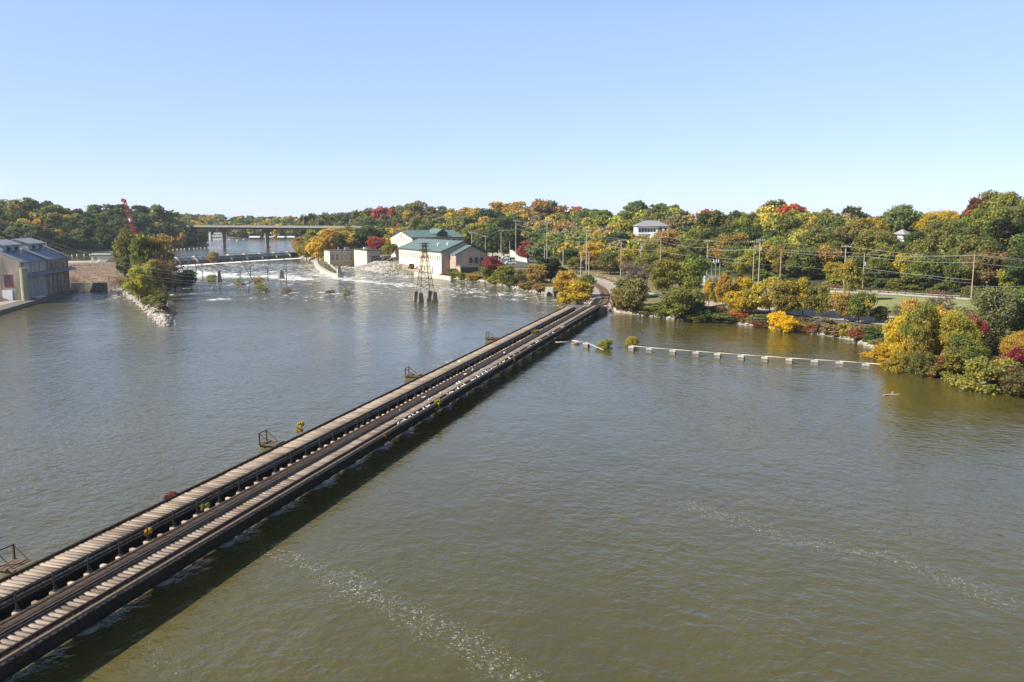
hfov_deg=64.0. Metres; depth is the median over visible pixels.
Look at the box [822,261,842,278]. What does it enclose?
tree
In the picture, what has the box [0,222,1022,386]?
ground
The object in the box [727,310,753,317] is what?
bush
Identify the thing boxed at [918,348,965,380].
bush
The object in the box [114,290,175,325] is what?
riprap
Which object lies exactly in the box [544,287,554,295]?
culvert outfall
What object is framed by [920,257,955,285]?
tree
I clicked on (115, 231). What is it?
tree
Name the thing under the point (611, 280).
undergrowth
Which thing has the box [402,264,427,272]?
gravel yard
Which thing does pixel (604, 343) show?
bush
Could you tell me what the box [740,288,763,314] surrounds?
tree
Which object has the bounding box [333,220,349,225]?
tree
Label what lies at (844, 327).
bush
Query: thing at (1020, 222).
tree
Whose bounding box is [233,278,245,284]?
bush
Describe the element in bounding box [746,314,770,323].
bush
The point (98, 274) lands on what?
stone wall
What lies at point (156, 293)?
undergrowth
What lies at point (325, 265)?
undergrowth
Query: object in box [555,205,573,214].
tree
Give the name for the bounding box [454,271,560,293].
undergrowth
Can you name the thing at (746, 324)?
riprap
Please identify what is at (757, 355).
pipeline
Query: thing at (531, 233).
tree
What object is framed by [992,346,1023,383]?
bush
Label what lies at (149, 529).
weed tuft
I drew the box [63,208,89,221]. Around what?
tree
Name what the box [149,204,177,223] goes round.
tree
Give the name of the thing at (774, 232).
tree
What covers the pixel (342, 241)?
tree
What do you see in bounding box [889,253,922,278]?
tree
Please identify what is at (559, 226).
tree
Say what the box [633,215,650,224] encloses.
tree
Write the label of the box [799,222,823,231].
tree
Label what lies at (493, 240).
tree
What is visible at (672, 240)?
tree
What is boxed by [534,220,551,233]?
tree
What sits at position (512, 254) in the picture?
retaining wall
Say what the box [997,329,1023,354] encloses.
tree
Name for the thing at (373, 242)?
tree
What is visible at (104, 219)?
tree
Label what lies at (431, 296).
lattice tower
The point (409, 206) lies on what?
tree
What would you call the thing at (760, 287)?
tree
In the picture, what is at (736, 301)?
tree
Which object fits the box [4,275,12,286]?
window
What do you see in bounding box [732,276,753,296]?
tree
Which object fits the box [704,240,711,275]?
utility pole
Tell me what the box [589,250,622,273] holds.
tree
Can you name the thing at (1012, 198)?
tree
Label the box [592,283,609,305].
railway track
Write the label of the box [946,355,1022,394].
bush
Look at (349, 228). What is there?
tree
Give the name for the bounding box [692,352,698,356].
concrete block
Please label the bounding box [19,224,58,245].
tree
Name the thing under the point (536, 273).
tree
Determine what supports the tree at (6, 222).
on the ground at (815, 277)
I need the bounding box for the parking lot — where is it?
[497,257,533,266]
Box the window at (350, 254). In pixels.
[349,253,352,260]
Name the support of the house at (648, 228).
on the ground at (815, 277)
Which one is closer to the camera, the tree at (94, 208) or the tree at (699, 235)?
the tree at (699, 235)
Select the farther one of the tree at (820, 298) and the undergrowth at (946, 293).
the undergrowth at (946, 293)
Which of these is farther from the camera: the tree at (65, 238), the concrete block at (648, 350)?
the tree at (65, 238)
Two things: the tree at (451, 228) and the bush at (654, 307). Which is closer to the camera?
the bush at (654, 307)
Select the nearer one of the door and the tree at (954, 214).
the door
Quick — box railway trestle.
[0,302,607,681]
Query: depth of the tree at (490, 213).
556.70 m
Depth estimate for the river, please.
65.85 m
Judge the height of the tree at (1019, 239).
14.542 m
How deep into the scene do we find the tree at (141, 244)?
244.90 m
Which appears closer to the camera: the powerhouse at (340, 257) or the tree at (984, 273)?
the tree at (984, 273)
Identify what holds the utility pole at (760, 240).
on the ground at (815, 277)
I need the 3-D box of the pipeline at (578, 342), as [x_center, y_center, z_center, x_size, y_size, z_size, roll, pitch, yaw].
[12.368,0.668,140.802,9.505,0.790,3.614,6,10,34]
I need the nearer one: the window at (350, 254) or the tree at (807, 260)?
the tree at (807, 260)
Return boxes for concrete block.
[628,346,634,350]
[646,348,651,352]
[669,350,675,354]
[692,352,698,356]
[714,353,720,358]
[737,355,744,360]
[761,356,768,361]
[785,358,792,363]
[810,360,817,365]
[835,361,842,366]
[861,363,869,368]
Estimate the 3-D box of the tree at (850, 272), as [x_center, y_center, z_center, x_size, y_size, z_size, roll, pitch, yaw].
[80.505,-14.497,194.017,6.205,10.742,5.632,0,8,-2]
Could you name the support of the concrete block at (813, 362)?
in the river
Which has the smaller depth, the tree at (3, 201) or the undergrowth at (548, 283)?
the undergrowth at (548, 283)
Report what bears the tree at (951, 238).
on the ground at (815, 277)
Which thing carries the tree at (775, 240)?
on the ground at (815, 277)
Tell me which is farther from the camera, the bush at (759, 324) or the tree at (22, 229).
the tree at (22, 229)
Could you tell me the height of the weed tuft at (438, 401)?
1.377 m
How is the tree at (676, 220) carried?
on the ground at (815, 277)
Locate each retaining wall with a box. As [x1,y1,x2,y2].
[71,282,107,291]
[314,260,340,276]
[414,272,451,280]
[510,250,528,261]
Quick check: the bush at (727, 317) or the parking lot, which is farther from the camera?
the parking lot
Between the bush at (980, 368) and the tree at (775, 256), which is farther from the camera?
the tree at (775, 256)
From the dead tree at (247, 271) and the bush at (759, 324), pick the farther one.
the dead tree at (247, 271)
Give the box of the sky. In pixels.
[0,0,1023,219]
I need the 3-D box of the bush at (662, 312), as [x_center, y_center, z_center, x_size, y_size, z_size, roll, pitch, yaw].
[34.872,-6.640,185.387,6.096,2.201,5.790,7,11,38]
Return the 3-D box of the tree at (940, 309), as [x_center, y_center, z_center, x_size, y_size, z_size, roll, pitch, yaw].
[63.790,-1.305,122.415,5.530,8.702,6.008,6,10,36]
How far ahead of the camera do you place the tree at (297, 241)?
481.67 m
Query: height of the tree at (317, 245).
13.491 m
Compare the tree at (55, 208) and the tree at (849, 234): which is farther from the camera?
the tree at (55, 208)
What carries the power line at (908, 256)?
attached to the utility pole
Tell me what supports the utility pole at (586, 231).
on the ground at (815, 277)
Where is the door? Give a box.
[2,290,12,299]
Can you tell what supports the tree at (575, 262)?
on the ground at (815, 277)
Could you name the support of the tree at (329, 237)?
on the ground at (815, 277)
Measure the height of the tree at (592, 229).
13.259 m
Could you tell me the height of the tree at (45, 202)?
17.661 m
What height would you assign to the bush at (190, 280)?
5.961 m
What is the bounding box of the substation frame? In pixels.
[703,259,720,283]
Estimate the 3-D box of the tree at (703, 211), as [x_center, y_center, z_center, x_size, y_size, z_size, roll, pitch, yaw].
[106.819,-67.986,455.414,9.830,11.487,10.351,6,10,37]
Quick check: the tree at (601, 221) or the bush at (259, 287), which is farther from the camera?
the tree at (601, 221)
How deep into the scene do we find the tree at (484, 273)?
290.19 m
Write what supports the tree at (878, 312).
on the ground at (815, 277)
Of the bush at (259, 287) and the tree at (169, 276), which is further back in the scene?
the bush at (259, 287)
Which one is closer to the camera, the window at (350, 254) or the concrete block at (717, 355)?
the concrete block at (717, 355)
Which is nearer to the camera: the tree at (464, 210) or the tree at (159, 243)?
the tree at (159, 243)
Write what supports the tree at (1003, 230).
on the ground at (815, 277)
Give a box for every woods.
[0,202,961,274]
[181,205,403,236]
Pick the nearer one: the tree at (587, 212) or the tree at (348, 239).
the tree at (348, 239)
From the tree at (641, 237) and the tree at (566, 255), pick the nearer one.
the tree at (566, 255)
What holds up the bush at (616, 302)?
on the ground at (815, 277)
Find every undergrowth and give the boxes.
[115,278,189,314]
[318,260,336,272]
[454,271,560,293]
[564,271,596,281]
[593,275,642,307]
[625,304,886,344]
[810,281,973,298]
[875,304,1011,384]
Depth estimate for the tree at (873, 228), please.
266.70 m
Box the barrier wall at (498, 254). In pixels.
[487,253,508,256]
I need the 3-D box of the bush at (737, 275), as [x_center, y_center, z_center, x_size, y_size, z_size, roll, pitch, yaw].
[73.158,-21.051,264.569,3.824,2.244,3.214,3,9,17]
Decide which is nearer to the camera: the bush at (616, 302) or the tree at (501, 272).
the bush at (616, 302)
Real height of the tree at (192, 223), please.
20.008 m
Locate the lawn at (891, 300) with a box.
[750,289,992,314]
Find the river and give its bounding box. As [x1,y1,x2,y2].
[0,258,1023,681]
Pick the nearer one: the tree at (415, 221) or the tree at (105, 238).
the tree at (105, 238)
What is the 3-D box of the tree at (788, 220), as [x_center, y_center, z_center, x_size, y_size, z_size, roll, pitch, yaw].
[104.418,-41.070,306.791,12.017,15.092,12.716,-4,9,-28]
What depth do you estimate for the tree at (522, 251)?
357.69 m
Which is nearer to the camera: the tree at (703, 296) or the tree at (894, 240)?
the tree at (703, 296)
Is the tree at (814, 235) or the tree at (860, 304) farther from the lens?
the tree at (814, 235)
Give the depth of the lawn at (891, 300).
191.46 m
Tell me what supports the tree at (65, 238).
on the ground at (815, 277)
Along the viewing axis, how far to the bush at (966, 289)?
204.77 m
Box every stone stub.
[167,301,175,312]
[217,271,221,281]
[278,270,284,278]
[336,266,341,275]
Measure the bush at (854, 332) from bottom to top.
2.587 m
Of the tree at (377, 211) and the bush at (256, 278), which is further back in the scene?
the tree at (377, 211)
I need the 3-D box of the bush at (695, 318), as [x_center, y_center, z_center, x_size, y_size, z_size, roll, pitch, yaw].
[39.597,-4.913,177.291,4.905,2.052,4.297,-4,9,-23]
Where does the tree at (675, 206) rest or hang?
on the ground at (815, 277)
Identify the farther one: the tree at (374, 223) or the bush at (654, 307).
the tree at (374, 223)
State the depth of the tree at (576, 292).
208.61 m
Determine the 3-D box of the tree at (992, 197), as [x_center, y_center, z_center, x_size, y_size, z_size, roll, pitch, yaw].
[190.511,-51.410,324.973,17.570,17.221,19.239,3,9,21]
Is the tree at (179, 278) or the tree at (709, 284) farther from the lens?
the tree at (179, 278)
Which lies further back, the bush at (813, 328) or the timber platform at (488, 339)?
the bush at (813, 328)
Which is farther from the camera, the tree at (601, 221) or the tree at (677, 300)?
the tree at (601, 221)
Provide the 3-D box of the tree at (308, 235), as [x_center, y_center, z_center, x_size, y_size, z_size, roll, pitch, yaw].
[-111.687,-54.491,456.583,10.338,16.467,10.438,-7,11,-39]
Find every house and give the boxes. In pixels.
[633,219,667,237]
[894,229,910,241]
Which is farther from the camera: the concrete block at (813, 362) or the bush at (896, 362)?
the concrete block at (813, 362)
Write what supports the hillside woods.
on the ground at (815, 277)
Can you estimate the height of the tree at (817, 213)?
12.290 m
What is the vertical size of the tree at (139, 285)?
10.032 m
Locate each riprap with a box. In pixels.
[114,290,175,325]
[347,260,404,272]
[358,266,557,295]
[618,311,873,348]
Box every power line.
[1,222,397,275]
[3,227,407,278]
[3,243,417,284]
[6,234,414,282]
[431,234,583,253]
[516,219,748,241]
[520,225,749,249]
[522,230,747,258]
[713,259,964,282]
[745,248,1022,260]
[755,250,1020,267]
[848,246,1019,258]
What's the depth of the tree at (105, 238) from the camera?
509.23 m
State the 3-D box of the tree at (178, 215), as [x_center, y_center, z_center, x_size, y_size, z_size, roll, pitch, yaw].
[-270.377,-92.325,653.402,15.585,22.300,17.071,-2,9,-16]
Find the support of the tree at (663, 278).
on the ground at (815, 277)
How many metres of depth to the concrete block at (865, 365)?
121.38 m
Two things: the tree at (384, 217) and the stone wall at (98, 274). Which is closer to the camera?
the stone wall at (98, 274)
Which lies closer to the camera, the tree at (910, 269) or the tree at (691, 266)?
the tree at (691, 266)
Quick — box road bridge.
[174,225,375,246]
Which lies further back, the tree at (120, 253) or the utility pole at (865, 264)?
the tree at (120, 253)
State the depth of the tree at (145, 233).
535.91 m
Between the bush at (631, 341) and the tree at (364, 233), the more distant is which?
the tree at (364, 233)
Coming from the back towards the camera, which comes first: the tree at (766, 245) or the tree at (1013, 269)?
the tree at (766, 245)
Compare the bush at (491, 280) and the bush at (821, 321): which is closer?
the bush at (821, 321)
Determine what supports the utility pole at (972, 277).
on the ground at (815, 277)
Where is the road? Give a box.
[700,284,970,299]
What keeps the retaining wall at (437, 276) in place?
in the river
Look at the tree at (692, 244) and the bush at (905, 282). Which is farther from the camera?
the tree at (692, 244)
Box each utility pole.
[583,227,590,272]
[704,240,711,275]
[750,241,758,279]
[756,239,764,282]
[862,254,866,287]
[971,255,974,297]
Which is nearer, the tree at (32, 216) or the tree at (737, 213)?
the tree at (737, 213)
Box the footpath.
[754,312,875,325]
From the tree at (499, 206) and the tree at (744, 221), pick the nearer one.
the tree at (744, 221)
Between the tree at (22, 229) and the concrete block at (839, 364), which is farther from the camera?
the tree at (22, 229)
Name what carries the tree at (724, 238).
on the ground at (815, 277)
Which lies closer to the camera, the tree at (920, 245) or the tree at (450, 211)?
the tree at (920, 245)
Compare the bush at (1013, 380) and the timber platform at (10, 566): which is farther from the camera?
the bush at (1013, 380)
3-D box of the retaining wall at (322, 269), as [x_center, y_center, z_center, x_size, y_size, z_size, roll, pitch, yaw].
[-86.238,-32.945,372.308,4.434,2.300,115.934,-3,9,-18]
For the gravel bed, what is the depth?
241.08 m
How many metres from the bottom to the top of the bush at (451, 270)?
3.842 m
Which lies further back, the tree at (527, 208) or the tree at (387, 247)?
the tree at (527, 208)
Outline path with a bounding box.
[647,292,895,324]
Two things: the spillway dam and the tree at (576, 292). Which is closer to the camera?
the tree at (576, 292)
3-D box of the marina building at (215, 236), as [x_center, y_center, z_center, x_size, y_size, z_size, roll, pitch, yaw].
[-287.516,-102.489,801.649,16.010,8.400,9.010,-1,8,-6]
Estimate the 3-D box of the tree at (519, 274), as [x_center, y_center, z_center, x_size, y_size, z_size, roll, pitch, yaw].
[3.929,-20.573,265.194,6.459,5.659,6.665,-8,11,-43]
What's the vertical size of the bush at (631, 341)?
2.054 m
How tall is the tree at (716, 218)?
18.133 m
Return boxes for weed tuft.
[143,527,152,536]
[163,491,176,499]
[199,502,210,511]
[294,422,304,432]
[434,398,441,410]
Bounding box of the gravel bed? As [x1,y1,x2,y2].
[589,277,616,310]
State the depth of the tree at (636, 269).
206.77 m
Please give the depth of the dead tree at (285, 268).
281.75 m
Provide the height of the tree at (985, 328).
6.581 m
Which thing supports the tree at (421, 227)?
on the ground at (815, 277)
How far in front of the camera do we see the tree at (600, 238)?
351.36 m
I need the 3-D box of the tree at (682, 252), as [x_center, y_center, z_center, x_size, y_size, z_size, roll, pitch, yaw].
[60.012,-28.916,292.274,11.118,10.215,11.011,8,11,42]
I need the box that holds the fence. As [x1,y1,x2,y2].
[871,290,960,297]
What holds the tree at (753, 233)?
on the ground at (815, 277)
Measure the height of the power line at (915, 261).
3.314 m
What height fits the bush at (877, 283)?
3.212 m
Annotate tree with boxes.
[0,199,24,210]
[0,219,11,234]
[0,220,6,237]
[3,220,32,239]
[12,197,45,212]
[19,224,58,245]
[28,212,45,223]
[38,204,71,220]
[40,200,54,206]
[41,212,71,226]
[49,232,71,251]
[57,214,76,224]
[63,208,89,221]
[66,213,82,225]
[68,231,90,249]
[75,217,97,238]
[84,203,124,216]
[90,221,111,237]
[93,214,110,223]
[94,231,114,247]
[107,221,121,243]
[108,204,132,210]
[110,228,144,279]
[116,214,145,230]
[121,264,155,297]
[122,224,138,234]
[127,232,152,267]
[131,205,154,214]
[139,231,152,237]
[140,233,174,268]
[141,258,166,290]
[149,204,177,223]
[149,246,177,294]
[157,221,176,238]
[168,258,186,290]
[173,211,181,219]
[181,218,194,224]
[190,219,203,233]
[204,252,218,262]
[240,259,256,285]
[281,251,286,283]
[290,236,304,247]
[293,242,311,260]
[294,213,316,235]
[302,229,317,243]
[304,237,326,260]
[308,212,334,225]
[310,228,340,251]
[328,212,344,225]
[330,233,346,248]
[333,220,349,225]
[339,225,360,249]
[339,231,361,248]
[341,209,360,225]
[349,217,365,225]
[351,224,383,248]
[357,208,377,221]
[359,220,381,230]
[365,236,390,252]
[371,206,389,219]
[375,221,394,230]
[377,214,390,221]
[379,241,396,254]
[386,206,396,218]
[387,214,407,227]
[395,226,407,232]
[396,203,423,218]
[402,210,420,221]
[408,216,428,229]
[411,224,425,229]
[412,200,436,218]
[422,213,444,222]
[435,206,456,216]
[436,223,457,231]
[444,208,456,216]
[456,207,471,216]
[460,223,477,242]
[465,207,480,222]
[469,229,484,245]
[470,223,488,234]
[474,227,507,255]
[475,208,498,221]
[480,265,494,279]
[481,256,505,273]
[483,217,507,234]
[488,201,509,212]
[491,217,515,228]
[491,265,515,280]
[499,229,526,255]
[502,201,525,217]
[507,223,528,237]
[513,206,533,217]
[513,269,532,282]
[514,240,535,262]
[523,227,543,240]
[524,242,552,263]
[524,263,551,282]
[530,198,558,216]
[533,257,567,282]
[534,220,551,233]
[537,233,561,249]
[543,200,557,213]
[551,270,582,292]
[552,220,575,231]
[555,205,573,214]
[557,247,582,268]
[562,280,592,304]
[565,229,592,245]
[567,206,581,211]
[567,256,585,267]
[571,208,589,221]
[575,208,599,222]
[577,273,596,292]
[578,242,614,270]
[581,214,610,227]
[582,226,599,231]
[588,231,611,245]
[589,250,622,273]
[591,209,613,219]
[604,231,630,246]
[610,278,650,312]
[613,218,634,233]
[615,248,645,272]
[616,253,650,281]
[623,204,640,219]
[626,233,636,240]
[626,235,649,243]
[627,200,647,209]
[632,251,661,275]
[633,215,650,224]
[640,240,667,255]
[645,203,668,212]
[645,236,656,243]
[649,259,679,297]
[650,212,666,221]
[652,229,681,248]
[656,247,678,263]
[658,286,702,321]
[664,204,684,211]
[664,213,696,231]
[665,246,693,269]
[675,252,716,289]
[676,227,712,253]
[681,238,708,259]
[690,292,709,307]
[691,209,737,239]
[695,209,711,218]
[702,237,733,265]
[703,277,714,305]
[704,232,749,268]
[711,279,720,303]
[713,273,732,305]
[721,290,748,311]
[722,242,746,272]
[724,210,746,227]
[732,213,759,230]
[732,249,765,275]
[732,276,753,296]
[738,226,763,247]
[739,213,758,228]
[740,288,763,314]
[748,276,788,313]
[752,241,777,270]
[755,233,784,246]
[757,199,785,211]
[758,228,784,237]
[763,235,793,260]
[765,243,798,273]
[768,279,802,314]
[775,211,807,235]
[776,203,806,215]
[783,246,819,278]
[784,227,799,238]
[792,276,814,316]
[793,225,835,248]
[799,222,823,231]
[800,284,832,318]
[812,208,833,216]
[813,237,847,262]
[814,216,844,230]
[815,243,844,277]
[816,226,847,256]
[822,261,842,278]
[828,291,854,321]
[837,257,866,292]
[838,223,860,254]
[842,206,870,218]
[842,217,880,244]
[843,254,871,275]
[846,291,878,323]
[849,229,891,258]
[860,226,887,245]
[862,257,894,279]
[866,217,896,235]
[867,242,905,274]
[869,306,891,322]
[881,307,922,363]
[883,204,921,232]
[884,234,899,246]
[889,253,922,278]
[892,241,911,255]
[896,300,940,355]
[900,296,921,315]
[901,231,935,254]
[902,257,940,284]
[903,238,940,269]
[912,211,951,230]
[919,218,958,244]
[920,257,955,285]
[923,237,938,251]
[925,288,956,310]
[925,304,955,354]
[932,310,984,354]
[935,209,960,221]
[938,232,979,260]
[941,258,965,280]
[941,260,974,292]
[945,332,992,371]
[946,227,979,238]
[954,238,998,268]
[956,222,977,233]
[959,250,1008,288]
[960,207,1003,241]
[961,197,988,213]
[965,314,990,341]
[966,284,1023,345]
[967,189,1008,210]
[970,208,1007,219]
[978,217,1006,241]
[986,236,1010,252]
[987,220,1022,270]
[988,205,1015,220]
[994,190,1023,208]
[994,268,1023,290]
[996,248,1023,269]
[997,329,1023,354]
[1001,242,1023,285]
[1005,232,1023,260]
[1006,285,1023,334]
[1010,203,1023,223]
[1015,218,1023,229]
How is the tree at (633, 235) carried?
on the ground at (815, 277)
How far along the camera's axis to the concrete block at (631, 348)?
138.17 m
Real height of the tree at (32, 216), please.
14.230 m
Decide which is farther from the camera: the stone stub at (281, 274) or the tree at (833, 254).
the stone stub at (281, 274)
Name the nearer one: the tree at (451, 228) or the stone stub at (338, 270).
the stone stub at (338, 270)
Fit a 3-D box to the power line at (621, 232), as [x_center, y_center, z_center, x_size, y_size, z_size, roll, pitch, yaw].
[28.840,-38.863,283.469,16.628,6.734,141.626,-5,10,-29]
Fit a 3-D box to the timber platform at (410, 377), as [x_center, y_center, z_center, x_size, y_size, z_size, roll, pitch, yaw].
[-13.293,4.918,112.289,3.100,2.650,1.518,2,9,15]
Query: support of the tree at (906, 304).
on the ground at (815, 277)
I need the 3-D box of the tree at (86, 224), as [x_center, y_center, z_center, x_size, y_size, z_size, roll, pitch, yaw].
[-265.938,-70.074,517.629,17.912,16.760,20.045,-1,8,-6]
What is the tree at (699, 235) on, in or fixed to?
on the ground at (815, 277)
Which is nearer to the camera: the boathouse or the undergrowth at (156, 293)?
the undergrowth at (156, 293)
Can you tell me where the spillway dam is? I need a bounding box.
[172,251,293,264]
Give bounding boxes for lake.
[64,238,295,260]
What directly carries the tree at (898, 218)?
on the ground at (815, 277)
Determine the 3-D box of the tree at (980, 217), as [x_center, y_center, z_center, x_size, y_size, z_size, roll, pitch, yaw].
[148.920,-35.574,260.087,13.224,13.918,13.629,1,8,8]
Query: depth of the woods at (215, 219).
939.45 m
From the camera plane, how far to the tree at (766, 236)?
282.92 m
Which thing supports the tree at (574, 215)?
on the ground at (815, 277)
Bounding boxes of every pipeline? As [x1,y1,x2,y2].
[555,341,603,350]
[632,345,903,366]
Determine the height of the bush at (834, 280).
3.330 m
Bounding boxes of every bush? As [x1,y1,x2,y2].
[140,294,155,304]
[150,294,170,303]
[154,303,170,310]
[174,270,196,285]
[205,274,216,281]
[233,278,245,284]
[252,276,262,281]
[253,283,268,291]
[281,287,291,291]
[445,268,458,277]
[453,272,467,278]
[466,274,481,280]
[485,276,501,283]
[500,275,517,285]
[517,281,535,289]
[532,283,545,290]
[554,292,571,304]
[595,339,612,349]
[609,292,633,309]
[624,336,639,345]
[638,304,663,313]
[653,308,670,315]
[685,314,707,322]
[687,305,719,321]
[709,312,736,322]
[716,270,731,276]
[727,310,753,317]
[733,273,743,278]
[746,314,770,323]
[747,268,774,280]
[750,320,768,327]
[767,310,802,331]
[770,274,795,281]
[798,323,820,333]
[808,316,835,328]
[820,323,841,336]
[822,275,845,286]
[838,323,852,337]
[845,325,870,338]
[857,276,874,286]
[860,326,884,339]
[860,342,895,361]
[868,278,891,287]
[878,349,913,373]
[883,275,923,290]
[904,349,939,376]
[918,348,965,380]
[926,282,950,292]
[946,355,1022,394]
[961,285,979,295]
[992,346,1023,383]
[999,365,1023,396]
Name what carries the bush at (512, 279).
on the ground at (815, 277)
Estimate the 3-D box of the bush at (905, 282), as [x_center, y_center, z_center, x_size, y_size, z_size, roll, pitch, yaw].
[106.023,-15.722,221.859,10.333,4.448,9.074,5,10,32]
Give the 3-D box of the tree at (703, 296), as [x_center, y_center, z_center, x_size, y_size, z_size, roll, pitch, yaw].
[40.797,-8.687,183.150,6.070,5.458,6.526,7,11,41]
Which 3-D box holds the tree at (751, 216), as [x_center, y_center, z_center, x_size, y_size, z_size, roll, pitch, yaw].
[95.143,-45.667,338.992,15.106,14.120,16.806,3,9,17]
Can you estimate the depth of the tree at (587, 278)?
217.01 m
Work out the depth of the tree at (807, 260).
248.66 m
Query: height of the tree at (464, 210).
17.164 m
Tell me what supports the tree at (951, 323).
on the ground at (815, 277)
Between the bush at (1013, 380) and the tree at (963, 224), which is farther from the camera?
the tree at (963, 224)
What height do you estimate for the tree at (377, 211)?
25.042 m
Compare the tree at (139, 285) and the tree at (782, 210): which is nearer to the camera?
the tree at (139, 285)
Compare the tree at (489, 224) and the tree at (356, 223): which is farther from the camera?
the tree at (356, 223)
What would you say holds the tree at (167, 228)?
on the ground at (815, 277)
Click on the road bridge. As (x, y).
(265, 230)
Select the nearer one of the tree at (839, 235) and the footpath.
the footpath
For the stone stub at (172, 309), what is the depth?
194.92 m
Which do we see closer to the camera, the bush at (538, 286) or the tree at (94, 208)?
the bush at (538, 286)
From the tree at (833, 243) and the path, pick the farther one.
the tree at (833, 243)
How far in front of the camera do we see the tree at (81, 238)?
495.69 m
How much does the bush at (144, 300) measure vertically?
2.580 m
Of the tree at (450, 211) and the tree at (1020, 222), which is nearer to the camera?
the tree at (1020, 222)
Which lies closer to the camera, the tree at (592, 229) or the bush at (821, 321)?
the bush at (821, 321)
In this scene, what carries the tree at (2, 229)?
on the ground at (815, 277)
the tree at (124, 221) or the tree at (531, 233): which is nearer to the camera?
the tree at (531, 233)
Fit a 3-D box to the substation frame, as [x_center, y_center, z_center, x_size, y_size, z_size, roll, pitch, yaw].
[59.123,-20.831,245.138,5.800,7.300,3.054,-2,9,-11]
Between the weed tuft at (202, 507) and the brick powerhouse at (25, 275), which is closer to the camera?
the weed tuft at (202, 507)
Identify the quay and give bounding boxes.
[0,289,77,313]
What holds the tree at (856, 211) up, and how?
on the ground at (815, 277)
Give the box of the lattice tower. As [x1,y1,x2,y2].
[413,243,437,301]
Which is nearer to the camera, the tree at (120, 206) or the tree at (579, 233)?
the tree at (579, 233)
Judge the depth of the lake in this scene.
528.54 m
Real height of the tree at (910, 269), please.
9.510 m
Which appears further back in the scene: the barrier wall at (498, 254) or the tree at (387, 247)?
the barrier wall at (498, 254)
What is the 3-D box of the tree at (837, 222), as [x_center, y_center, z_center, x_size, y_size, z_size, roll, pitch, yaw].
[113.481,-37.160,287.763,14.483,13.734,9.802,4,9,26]
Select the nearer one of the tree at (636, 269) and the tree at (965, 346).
the tree at (965, 346)
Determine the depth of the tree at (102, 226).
513.15 m
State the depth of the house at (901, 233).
286.54 m
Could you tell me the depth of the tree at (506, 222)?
521.43 m
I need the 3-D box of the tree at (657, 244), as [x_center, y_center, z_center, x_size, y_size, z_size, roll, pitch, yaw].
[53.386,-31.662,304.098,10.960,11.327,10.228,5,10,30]
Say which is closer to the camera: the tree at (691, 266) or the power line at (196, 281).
the tree at (691, 266)
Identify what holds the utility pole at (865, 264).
on the ground at (815, 277)
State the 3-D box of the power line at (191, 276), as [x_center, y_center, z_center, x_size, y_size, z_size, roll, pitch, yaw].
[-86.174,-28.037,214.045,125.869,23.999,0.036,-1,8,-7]
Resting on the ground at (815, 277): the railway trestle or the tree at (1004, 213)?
the tree at (1004, 213)
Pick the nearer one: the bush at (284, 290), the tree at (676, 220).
the bush at (284, 290)
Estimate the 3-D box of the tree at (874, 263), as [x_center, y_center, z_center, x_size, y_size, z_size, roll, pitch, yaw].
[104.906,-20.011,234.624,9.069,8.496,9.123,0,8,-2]
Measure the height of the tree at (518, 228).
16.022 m
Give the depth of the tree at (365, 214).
705.46 m
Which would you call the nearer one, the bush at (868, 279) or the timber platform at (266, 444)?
the timber platform at (266, 444)
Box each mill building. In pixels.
[389,229,465,257]
[397,238,488,273]
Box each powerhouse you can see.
[0,238,77,300]
[324,247,353,265]
[354,247,380,265]
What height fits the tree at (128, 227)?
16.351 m
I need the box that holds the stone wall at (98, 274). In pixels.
[70,262,125,289]
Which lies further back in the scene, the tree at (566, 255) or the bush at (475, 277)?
the tree at (566, 255)
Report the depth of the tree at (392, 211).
678.53 m
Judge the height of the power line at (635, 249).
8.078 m
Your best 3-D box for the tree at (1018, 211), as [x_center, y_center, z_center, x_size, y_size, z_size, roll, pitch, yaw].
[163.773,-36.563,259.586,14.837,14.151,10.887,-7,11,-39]
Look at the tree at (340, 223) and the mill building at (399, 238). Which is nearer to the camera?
the mill building at (399, 238)
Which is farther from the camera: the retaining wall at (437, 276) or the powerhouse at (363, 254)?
the powerhouse at (363, 254)
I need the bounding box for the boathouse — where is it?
[90,253,113,262]
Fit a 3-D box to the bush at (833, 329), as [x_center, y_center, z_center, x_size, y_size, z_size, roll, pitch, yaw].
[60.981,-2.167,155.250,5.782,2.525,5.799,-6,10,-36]
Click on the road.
(930, 296)
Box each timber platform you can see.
[0,543,36,578]
[255,430,283,451]
[403,366,422,380]
[484,331,498,342]
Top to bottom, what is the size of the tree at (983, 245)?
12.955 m
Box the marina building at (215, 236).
[208,232,227,239]
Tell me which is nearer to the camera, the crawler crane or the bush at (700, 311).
the bush at (700, 311)
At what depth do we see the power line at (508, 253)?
248.40 m
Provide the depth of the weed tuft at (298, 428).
80.73 m
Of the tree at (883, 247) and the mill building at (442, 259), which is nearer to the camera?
the tree at (883, 247)
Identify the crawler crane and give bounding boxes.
[121,198,138,234]
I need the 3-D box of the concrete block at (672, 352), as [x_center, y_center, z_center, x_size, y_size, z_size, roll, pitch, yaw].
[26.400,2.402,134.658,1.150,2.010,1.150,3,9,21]
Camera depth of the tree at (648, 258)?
272.03 m
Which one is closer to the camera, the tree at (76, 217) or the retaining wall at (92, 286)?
the retaining wall at (92, 286)
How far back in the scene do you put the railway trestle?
56.32 m
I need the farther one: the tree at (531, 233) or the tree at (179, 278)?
the tree at (531, 233)
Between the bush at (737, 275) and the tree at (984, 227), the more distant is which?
the bush at (737, 275)
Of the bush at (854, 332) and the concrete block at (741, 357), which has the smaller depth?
the concrete block at (741, 357)
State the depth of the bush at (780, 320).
160.53 m
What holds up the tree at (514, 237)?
on the ground at (815, 277)

